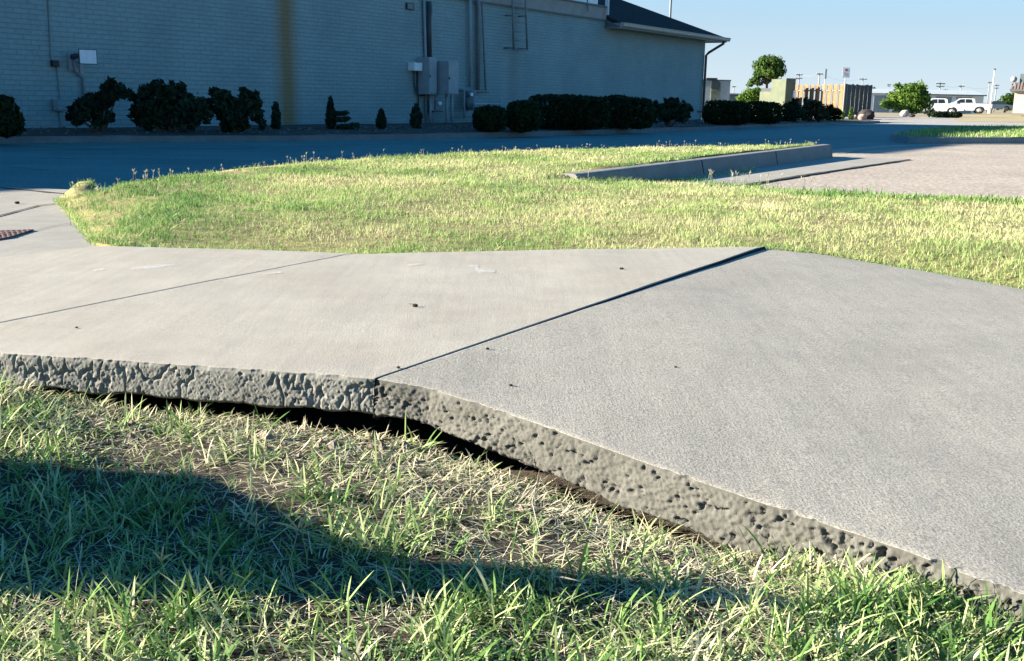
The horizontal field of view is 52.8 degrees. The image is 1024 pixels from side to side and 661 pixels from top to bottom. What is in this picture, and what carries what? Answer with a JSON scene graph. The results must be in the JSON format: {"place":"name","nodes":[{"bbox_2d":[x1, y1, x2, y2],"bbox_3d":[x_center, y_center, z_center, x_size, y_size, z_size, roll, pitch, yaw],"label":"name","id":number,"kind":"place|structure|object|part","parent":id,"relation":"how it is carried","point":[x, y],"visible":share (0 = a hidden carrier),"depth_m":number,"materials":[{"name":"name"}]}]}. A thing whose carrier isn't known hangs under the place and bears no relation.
{"place":"outdoors","nodes":[
{"label":"outdoors","id":0,"kind":"place"},
{"bbox_2d":[0,187,98,256],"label":"apron","id":1,"kind":"object","parent":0,"point":[46,221],"visible":0.66,"depth_m":6.45,"materials":[{"name":"concrete"}]},
{"bbox_2d":[0,229,33,239],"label":"tactile plate","id":2,"kind":"object","parent":1,"relation":"on","point":[5,234],"visible":1,"depth_m":5.69,"materials":[{"name":"red brick"}]},
{"bbox_2d":[0,246,349,322],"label":"sidewalk","id":3,"kind":"structure","parent":0,"point":[36,284],"depth_m":4.42,"materials":[{"name":"concrete"}]},
{"bbox_2d":[0,246,765,419],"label":"sidewalk","id":4,"kind":"structure","parent":0,"point":[341,333],"depth_m":3.48,"materials":[{"name":"concrete"}]},
{"bbox_2d":[17,118,895,135],"bbox_3d":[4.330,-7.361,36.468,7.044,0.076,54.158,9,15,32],"label":"planting bed","id":5,"kind":"object","parent":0,"point":[143,131],"visible":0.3,"depth_m":21.77,"materials":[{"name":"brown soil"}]},
{"bbox_2d":[0,94,26,138],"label":"clipped bush","id":6,"kind":"object","parent":5,"relation":"on","point":[12,122],"visible":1,"depth_m":16.24,"materials":[{"name":"green plant"}]},
{"bbox_2d":[63,75,132,131],"bbox_3d":[-7.491,-4.070,18.651,1.224,1.077,0.539,1,13,0],"label":"loose shrub","id":7,"kind":"object","parent":5,"relation":"on","point":[95,106],"visible":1,"depth_m":18.59,"materials":[{"name":"green plant"}]},
{"bbox_2d":[126,78,214,132],"bbox_3d":[-6.374,-4.186,19.292,1.618,1.070,0.785,1,13,0],"label":"loose shrub","id":8,"kind":"object","parent":5,"relation":"on","point":[184,111],"visible":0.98,"depth_m":19.16,"materials":[{"name":"green plant"}]},
{"bbox_2d":[205,86,267,132],"bbox_3d":[-5.305,-4.223,19.706,1.246,0.982,0.614,1,13,0],"label":"loose shrub","id":9,"kind":"object","parent":5,"relation":"on","point":[233,114],"visible":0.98,"depth_m":19.62,"materials":[{"name":"green plant"}]},
{"bbox_2d":[270,101,281,128],"bbox_3d":[-4.892,-4.418,21.350,0.258,0.637,0.288,1,13,0],"label":"dwarf conifer","id":10,"kind":"object","parent":5,"relation":"on","point":[275,116],"visible":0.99,"depth_m":21.30,"materials":[{"name":"green plant"}]},
{"bbox_2d":[324,95,337,128],"bbox_3d":[-3.898,-4.664,22.203,0.291,0.777,0.318,1,13,0],"label":"dwarf conifer","id":11,"kind":"object","parent":5,"relation":"on","point":[330,122],"visible":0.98,"depth_m":22.14,"materials":[{"name":"green plant"}]},
{"bbox_2d":[332,110,360,129],"bbox_3d":[-3.608,-4.555,22.428,0.654,0.483,0.859,1,13,0],"label":"spreading juniper","id":12,"kind":"object","parent":5,"relation":"on","point":[344,119],"visible":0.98,"depth_m":22.19,"materials":[{"name":"green plant"}]},
{"bbox_2d":[375,108,387,128],"bbox_3d":[-2.896,-4.662,22.863,0.294,0.522,0.318,1,13,0],"label":"dwarf conifer","id":13,"kind":"object","parent":5,"relation":"on","point":[381,120],"visible":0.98,"depth_m":22.78,"materials":[{"name":"green plant"}]},
{"bbox_2d":[409,103,422,127],"bbox_3d":[-2.208,-4.927,23.815,0.351,0.647,0.390,1,13,0],"label":"dwarf conifer","id":14,"kind":"object","parent":5,"relation":"on","point":[416,117],"visible":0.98,"depth_m":23.72,"materials":[{"name":"green plant"}]},
{"bbox_2d":[437,61,458,122],"bbox_3d":[-1.851,-6.641,28.943,0.756,1.740,0.707,9,15,33],"label":"electrical cabinet","id":15,"kind":"object","parent":5,"relation":"on","point":[447,77],"visible":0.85,"depth_m":28.54,"materials":[{"name":"metal"}]},
{"bbox_3d":[-1.627,-6.987,28.561,0.014,0.830,0.437,9,15,33],"label":"door","id":16,"kind":"part","parent":15,"relation":"part of","materials":[{"name":"grey metal"}]},
{"bbox_2d":[473,101,501,110],"bbox_3d":[-0.706,-6.351,30.077,0.090,0.694,1.401,9,15,33],"label":"guard rail","id":17,"kind":"object","parent":5,"relation":"on","point":[499,103],"visible":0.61,"depth_m":29.95,"materials":[{"name":"grey metal"}]},
{"bbox_2d":[471,104,508,131],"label":"round bush","id":18,"kind":"object","parent":5,"relation":"on","point":[493,118],"visible":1,"depth_m":23.43,"materials":[{"name":"green plant"}]},
{"bbox_2d":[506,99,542,132],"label":"round bush","id":19,"kind":"object","parent":5,"relation":"on","point":[525,115],"visible":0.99,"depth_m":23.91,"materials":[{"name":"green plant"}]},
{"bbox_2d":[528,93,610,130],"bbox_3d":[1.424,-5.587,26.431,2.214,0.962,1.396,1,13,0],"label":"hedge","id":20,"kind":"object","parent":5,"relation":"on","point":[565,111],"visible":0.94,"depth_m":26.01,"materials":[{"name":"green plant"}]},
{"bbox_2d":[599,94,654,129],"bbox_3d":[3.095,-5.961,28.137,1.643,0.989,1.138,1,13,0],"label":"hedge","id":21,"kind":"object","parent":5,"relation":"on","point":[626,113],"visible":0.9,"depth_m":27.87,"materials":[{"name":"green plant"}]},
{"bbox_2d":[652,97,693,126],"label":"loose shrub","id":22,"kind":"object","parent":5,"relation":"on","point":[668,110],"visible":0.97,"depth_m":31.45,"materials":[{"name":"green plant"}]},
{"bbox_2d":[702,99,750,125],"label":"hedge","id":23,"kind":"object","parent":5,"relation":"on","point":[728,112],"visible":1,"depth_m":35.49,"materials":[{"name":"green plant"}]},
{"bbox_2d":[748,100,781,123],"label":"hedge","id":24,"kind":"object","parent":5,"relation":"on","point":[766,112],"visible":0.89,"depth_m":38.71,"materials":[{"name":"green plant"}]},
{"bbox_2d":[779,97,805,121],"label":"loose shrub","id":25,"kind":"object","parent":5,"relation":"on","point":[795,112],"visible":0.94,"depth_m":43.11,"materials":[{"name":"green plant"}]},
{"bbox_2d":[801,95,831,121],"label":"loose shrub","id":26,"kind":"object","parent":5,"relation":"on","point":[816,110],"visible":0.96,"depth_m":45.05,"materials":[{"name":"green plant"}]},
{"bbox_2d":[824,103,842,120],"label":"loose shrub","id":27,"kind":"object","parent":5,"relation":"on","point":[834,112],"visible":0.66,"depth_m":48.04,"materials":[{"name":"green plant"}]},
{"bbox_2d":[841,110,845,119],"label":"sprig","id":28,"kind":"object","parent":5,"relation":"on","point":[843,116],"visible":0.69,"depth_m":49.94,"materials":[{"name":"green plant"}]},
{"bbox_2d":[848,107,854,119],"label":"dwarf conifer","id":29,"kind":"object","parent":5,"relation":"on","point":[850,115],"visible":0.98,"depth_m":51.67,"materials":[{"name":"green plant"}]},
{"bbox_2d":[858,114,866,119],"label":"boulder","id":30,"kind":"object","parent":5,"relation":"on","point":[862,116],"visible":0.83,"depth_m":51.51,"materials":[{"name":"white stone"}]},
{"bbox_2d":[857,109,874,118],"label":"boulder","id":31,"kind":"object","parent":5,"relation":"on","point":[869,113],"visible":0.66,"depth_m":53.42,"materials":[{"name":"brown stone"}]},
{"bbox_2d":[0,118,1010,190],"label":"road","id":32,"kind":"structure","parent":0,"point":[53,165],"depth_m":16.89,"materials":[{"name":"grey asphalt"}]},
{"bbox_2d":[0,121,879,142],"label":"kerb","id":33,"kind":"structure","parent":32,"relation":"on","point":[153,138],"depth_m":20.59,"materials":[{"name":"grey concrete"}]},
{"bbox_2d":[562,144,832,180],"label":"kerb","id":34,"kind":"structure","parent":32,"relation":"on","point":[703,166],"depth_m":12.81,"materials":[{"name":"concrete"}]},
{"bbox_2d":[701,78,730,114],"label":"block enclosure","id":35,"kind":"object","parent":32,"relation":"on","point":[715,88],"visible":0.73,"depth_m":60.32,"materials":[{"name":"beige concrete"}]},
{"bbox_2d":[890,133,1023,143],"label":"kerb","id":36,"kind":"structure","parent":32,"relation":"on","point":[894,137],"depth_m":25.07,"materials":[{"name":"concrete"}]},
{"bbox_2d":[0,365,1023,660],"bbox_3d":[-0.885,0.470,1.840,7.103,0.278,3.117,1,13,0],"label":"grass","id":37,"kind":"structure","parent":0,"point":[864,605],"depth_m":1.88,"materials":[{"name":"green plant"}]},
{"bbox_2d":[73,526,112,590],"bbox_3d":[-0.777,0.421,1.911,0.067,0.022,0.231,-4,14,-22],"label":"stalk","id":38,"kind":"object","parent":37,"relation":"on","point":[103,584],"visible":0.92,"depth_m":1.85,"materials":[{"name":"plant"}]},
{"bbox_2d":[153,545,172,598],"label":"seed stalk","id":39,"kind":"object","parent":37,"relation":"on","point":[159,558],"visible":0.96,"depth_m":1.81,"materials":[{"name":"plant"}]},
{"bbox_2d":[215,565,225,591],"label":"seed stalk","id":40,"kind":"object","parent":37,"relation":"on","point":[221,572],"visible":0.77,"depth_m":1.85,"materials":[{"name":"plant"}]},
{"bbox_2d":[242,512,267,550],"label":"seed stalk","id":41,"kind":"object","parent":37,"relation":"on","point":[252,524],"visible":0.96,"depth_m":2.02,"materials":[{"name":"plant"}]},
{"bbox_2d":[273,509,302,582],"bbox_3d":[-0.412,0.402,1.899,0.053,0.146,0.022,1,13,0],"label":"seed stalk","id":42,"kind":"object","parent":37,"relation":"on","point":[289,519],"visible":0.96,"depth_m":1.89,"materials":[{"name":"plant"}]},
{"bbox_2d":[300,506,319,579],"bbox_3d":[-0.374,0.402,1.913,0.032,0.148,0.027,9,15,31],"label":"seed stalk","id":43,"kind":"object","parent":37,"relation":"on","point":[310,522],"visible":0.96,"depth_m":1.91,"materials":[{"name":"plant"}]},
{"bbox_2d":[366,561,412,596],"bbox_3d":[-0.208,0.436,1.861,0.043,0.023,0.170,-7,15,-32],"label":"straw","id":44,"kind":"object","parent":37,"relation":"on","point":[391,573],"visible":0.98,"depth_m":1.86,"materials":[{"name":"beige plant"}]},
{"bbox_2d":[2,385,1021,656],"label":"soil crumbs","id":45,"kind":"object","parent":37,"relation":"on","point":[334,445],"visible":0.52,"depth_m":2.57,"materials":[{"name":"brown soil"}]},
{"bbox_2d":[509,473,547,512],"bbox_3d":[0.070,0.375,2.491,0.026,0.104,0.583,4,13,12],"label":"straw","id":46,"kind":"object","parent":37,"relation":"on","point":[526,494],"visible":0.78,"depth_m":2.29,"materials":[{"name":"beige plant"}]},
{"bbox_2d":[532,470,540,537],"bbox_3d":[0.060,0.371,2.441,0.022,0.123,0.742,1,13,2],"label":"straw","id":47,"kind":"object","parent":37,"relation":"on","point":[533,506],"visible":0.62,"depth_m":2.18,"materials":[{"name":"beige plant"}]},
{"bbox_2d":[547,575,584,582],"bbox_3d":[0.091,0.442,1.829,0.086,0.022,0.016,12,17,41],"label":"straw","id":48,"kind":"object","parent":37,"relation":"on","point":[565,578],"visible":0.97,"depth_m":1.82,"materials":[{"name":"beige plant"}]},
{"bbox_2d":[53,142,1023,288],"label":"lawn","id":49,"kind":"structure","parent":0,"point":[70,192],"depth_m":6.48,"materials":[{"name":"green plant"}]},
{"bbox_2d":[70,139,818,195],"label":"seed grass","id":50,"kind":"structure","parent":49,"relation":"on","point":[573,170],"depth_m":11.08,"materials":[{"name":"plant"}]},
{"bbox_2d":[607,159,1023,204],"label":"weeds","id":51,"kind":"object","parent":49,"relation":"on","point":[835,192],"visible":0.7,"depth_m":8.75,"materials":[{"name":"green plant"}]},
{"bbox_2d":[374,249,1023,634],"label":"sidewalk","id":52,"kind":"structure","parent":0,"point":[808,401],"depth_m":2.77,"materials":[{"name":"grey concrete"}]},
{"bbox_2d":[729,93,739,100],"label":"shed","id":53,"kind":"structure","parent":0,"point":[732,96],"depth_m":107.21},
{"bbox_2d":[624,0,1023,104],"label":"sky","id":54,"kind":"structure","parent":0,"point":[954,43],"materials":[{"name":"blue"}]},
{"bbox_2d":[670,105,1023,555],"bbox_3d":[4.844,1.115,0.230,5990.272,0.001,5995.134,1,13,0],"label":"ground","id":55,"kind":"structure","parent":0,"point":[999,111],"depth_m":145.85,"materials":[{"name":"brown soil"}]},
{"bbox_2d":[0,0,730,127],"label":"brick building","id":56,"kind":"structure","parent":55,"relation":"on","point":[300,61],"depth_m":25.82,"materials":[{"name":"brick"}]},
{"bbox_2d":[47,0,60,125],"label":"conduit","id":57,"kind":"object","parent":56,"relation":"attached to","point":[54,63],"visible":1,"depth_m":19.55,"materials":[{"name":"plastic"}]},
{"bbox_2d":[51,99,66,110],"bbox_3d":[-8.691,-4.324,19.791,0.088,0.215,0.253,9,15,33],"label":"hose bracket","id":58,"kind":"object","parent":56,"relation":"attached to","point":[54,105],"visible":1,"depth_m":19.71,"materials":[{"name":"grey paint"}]},
{"bbox_2d":[67,49,97,96],"bbox_3d":[-8.270,-4.887,19.924,0.482,1.045,0.334,9,15,33],"label":"floodlight","id":59,"kind":"object","parent":56,"relation":"attached to","point":[86,56],"visible":0.96,"depth_m":19.81,"materials":[{"name":"grey paint"}]},
{"bbox_2d":[406,2,413,9],"bbox_3d":[-2.729,-8.707,27.722,0.073,0.179,0.323,9,15,33],"label":"wall vent","id":60,"kind":"object","parent":56,"relation":"attached to","point":[409,6],"depth_m":27.67,"materials":[{"name":"metal"}]},
{"bbox_2d":[408,62,428,104],"bbox_3d":[-2.504,-6.736,28.409,0.236,1.217,0.841,9,15,33],"label":"control box","id":61,"kind":"object","parent":56,"relation":"attached to","point":[414,66],"visible":0.95,"depth_m":28.07,"materials":[{"name":"white plastic"}]},
{"bbox_2d":[417,57,436,122],"bbox_3d":[-2.301,-6.608,28.546,0.456,1.828,0.489,9,15,33],"label":"electrical cabinet","id":62,"kind":"object","parent":56,"relation":"attached to","point":[427,79],"visible":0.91,"depth_m":28.29,"materials":[{"name":"metal"}]},
{"bbox_3d":[-2.172,-6.976,28.287,0.014,0.931,0.320,9,15,33],"label":"door","id":63,"kind":"part","parent":62,"relation":"part of","materials":[{"name":"grey metal"}]},
{"bbox_2d":[422,0,432,121],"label":"service conduit","id":64,"kind":"object","parent":56,"relation":"attached to","point":[428,42],"visible":0.85,"depth_m":28.37,"materials":[{"name":"metal"}]},
{"bbox_2d":[428,100,442,111],"bbox_3d":[-2.171,-6.291,28.914,0.356,0.336,0.396,9,15,33],"label":"electric meter","id":65,"kind":"object","parent":56,"relation":"attached to","point":[437,104],"visible":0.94,"depth_m":28.84,"materials":[{"name":"grey paint"}]},
{"bbox_2d":[459,0,488,92],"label":"gas pipes","id":66,"kind":"object","parent":56,"relation":"attached to","point":[478,21],"visible":0.96,"depth_m":30.21,"materials":[{"name":"grey metal"}]},
{"bbox_2d":[463,90,476,117],"bbox_3d":[-1.218,-6.586,30.027,0.356,0.802,0.581,9,15,33],"label":"gas meter","id":67,"kind":"object","parent":66,"relation":"attached to","point":[469,99],"visible":0.91,"depth_m":29.90,"materials":[{"name":"grey paint"}]},
{"bbox_2d":[504,0,527,50],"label":"roof ladder","id":68,"kind":"object","parent":56,"relation":"attached to","point":[513,31],"visible":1,"depth_m":31.55,"materials":[{"name":"grey metal"}]},
{"bbox_2d":[669,0,671,17],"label":"flag mast","id":69,"kind":"object","parent":55,"relation":"on","point":[670,9],"visible":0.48,"depth_m":61.23,"materials":[{"name":"metal"}]},
{"bbox_2d":[735,86,760,102],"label":"bushy tree","id":70,"kind":"object","parent":55,"relation":"on","point":[747,95],"visible":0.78,"depth_m":85.19,"materials":[{"name":"green plant"}]},
{"bbox_2d":[745,54,786,87],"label":"leafy tree","id":71,"kind":"object","parent":55,"relation":"on","point":[768,68],"visible":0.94,"depth_m":91.62,"materials":[{"name":"green plant"}]},
{"bbox_2d":[759,78,796,108],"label":"olive housing","id":72,"kind":"object","parent":55,"relation":"on","point":[780,91],"visible":0.65,"depth_m":78.38,"materials":[{"name":"metal"}]},
{"bbox_2d":[796,73,802,96],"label":"utility pole","id":73,"kind":"object","parent":55,"relation":"on","point":[799,78],"visible":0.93,"depth_m":196.54,"materials":[{"name":"grey wood"}]},
{"bbox_2d":[878,79,933,114],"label":"bushy tree","id":74,"kind":"object","parent":55,"relation":"on","point":[911,98],"visible":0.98,"depth_m":92.78,"materials":[{"name":"green plant"}]},
{"bbox_2d":[850,89,986,113],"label":"storage units","id":75,"kind":"object","parent":55,"relation":"on","point":[878,95],"visible":0.27,"depth_m":164.11,"materials":[{"name":"white metal"}]},
{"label":"roller door","id":76,"kind":"part","parent":75,"relation":"part of","materials":[{"name":"grey metal"}]},
{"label":"roller door","id":77,"kind":"part","parent":75,"relation":"part of","materials":[{"name":"grey metal"}]},
{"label":"roller door","id":78,"kind":"part","parent":75,"relation":"part of","materials":[{"name":"grey metal"}]},
{"bbox_2d":[923,107,934,116],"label":"loose shrub","id":79,"kind":"object","parent":55,"relation":"on","point":[928,111],"visible":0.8,"depth_m":88.97,"materials":[{"name":"green plant"}]},
{"bbox_2d":[936,82,944,89],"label":"utility pole","id":80,"kind":"object","parent":55,"relation":"on","point":[940,86],"visible":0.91,"depth_m":187.85,"materials":[{"name":"grey wood"}]},
{"bbox_2d":[750,144,1023,199],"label":"parking lot","id":81,"kind":"structure","parent":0,"point":[977,170],"depth_m":13.61,"materials":[{"name":"concrete"}]},
{"bbox_2d":[672,157,909,186],"bbox_3d":[3.588,-2.106,13.588,1.178,0.006,9.817,9,15,32],"label":"gutter","id":82,"kind":"object","parent":81,"relation":"on","point":[795,169],"visible":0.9,"depth_m":13.93,"materials":[{"name":"concrete"}]},
{"bbox_2d":[832,144,995,152],"bbox_3d":[11.705,-4.280,23.964,15.462,0.001,2.650,-7,15,-32],"label":"gutter","id":83,"kind":"object","parent":81,"relation":"on","point":[845,150],"visible":0.94,"depth_m":21.82,"materials":[{"name":"concrete"}]},
{"bbox_2d":[836,116,1023,125],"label":"drive","id":84,"kind":"structure","parent":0,"point":[914,121],"depth_m":58.17,"materials":[{"name":"concrete"}]},
{"bbox_2d":[795,83,872,116],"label":"board fence","id":85,"kind":"object","parent":84,"relation":"on","point":[854,93],"visible":0.59,"depth_m":76.76,"materials":[{"name":"brown wood"}]},
{"bbox_2d":[842,67,849,115],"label":"sign post","id":86,"kind":"object","parent":84,"relation":"on","point":[846,73],"visible":0.94,"depth_m":71.71,"materials":[{"name":"white metal"}]},
{"bbox_2d":[900,110,909,116],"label":"boulder","id":87,"kind":"object","parent":84,"relation":"on","point":[904,113],"visible":0.89,"depth_m":84.93,"materials":[{"name":"stone"}]},
{"bbox_2d":[896,124,1023,136],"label":"grass","id":88,"kind":"structure","parent":0,"point":[1009,130],"depth_m":28.80,"materials":[{"name":"green plant"}]},
{"bbox_2d":[952,114,1023,121],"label":"dry verge","id":89,"kind":"structure","parent":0,"point":[996,117],"depth_m":87.99,"materials":[{"name":"beige plant"}]},
{"bbox_2d":[913,98,964,113],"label":"pickup truck","id":90,"kind":"object","parent":89,"relation":"on","point":[941,104],"visible":0.32,"depth_m":123.74,"materials":[{"name":"white paint"}]},
{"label":"side window","id":91,"kind":"part","parent":90,"relation":"part of","materials":[{"name":"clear glass"}]},
{"bbox_2d":[930,111,962,117],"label":"clipped bush","id":92,"kind":"object","parent":89,"relation":"on","point":[945,114],"visible":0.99,"depth_m":82.76,"materials":[{"name":"green plant"}]},
{"bbox_2d":[948,98,992,113],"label":"pickup truck","id":93,"kind":"object","parent":89,"relation":"on","point":[970,104],"visible":0.5,"depth_m":130.50,"materials":[{"name":"white paint"}]},
{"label":"side window","id":94,"kind":"part","parent":93,"relation":"part of","materials":[{"name":"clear glass"}]},
{"bbox_2d":[987,68,995,113],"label":"light pole","id":95,"kind":"object","parent":89,"relation":"on","point":[990,108],"visible":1,"depth_m":114.83,"materials":[{"name":"white metal"}]},
{"bbox_2d":[984,101,1012,110],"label":"parked car","id":96,"kind":"object","parent":89,"relation":"on","point":[999,104],"visible":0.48,"depth_m":145.31,"materials":[{"name":"blue paint"}]},
{"bbox_2d":[996,92,1014,112],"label":"bushy tree","id":97,"kind":"object","parent":89,"relation":"on","point":[1008,99],"visible":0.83,"depth_m":145.41,"materials":[{"name":"green plant"}]},
{"bbox_2d":[1010,74,1023,112],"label":"beige building","id":98,"kind":"structure","parent":89,"relation":"on","point":[1018,90],"depth_m":114.70,"materials":[{"name":"paint"}]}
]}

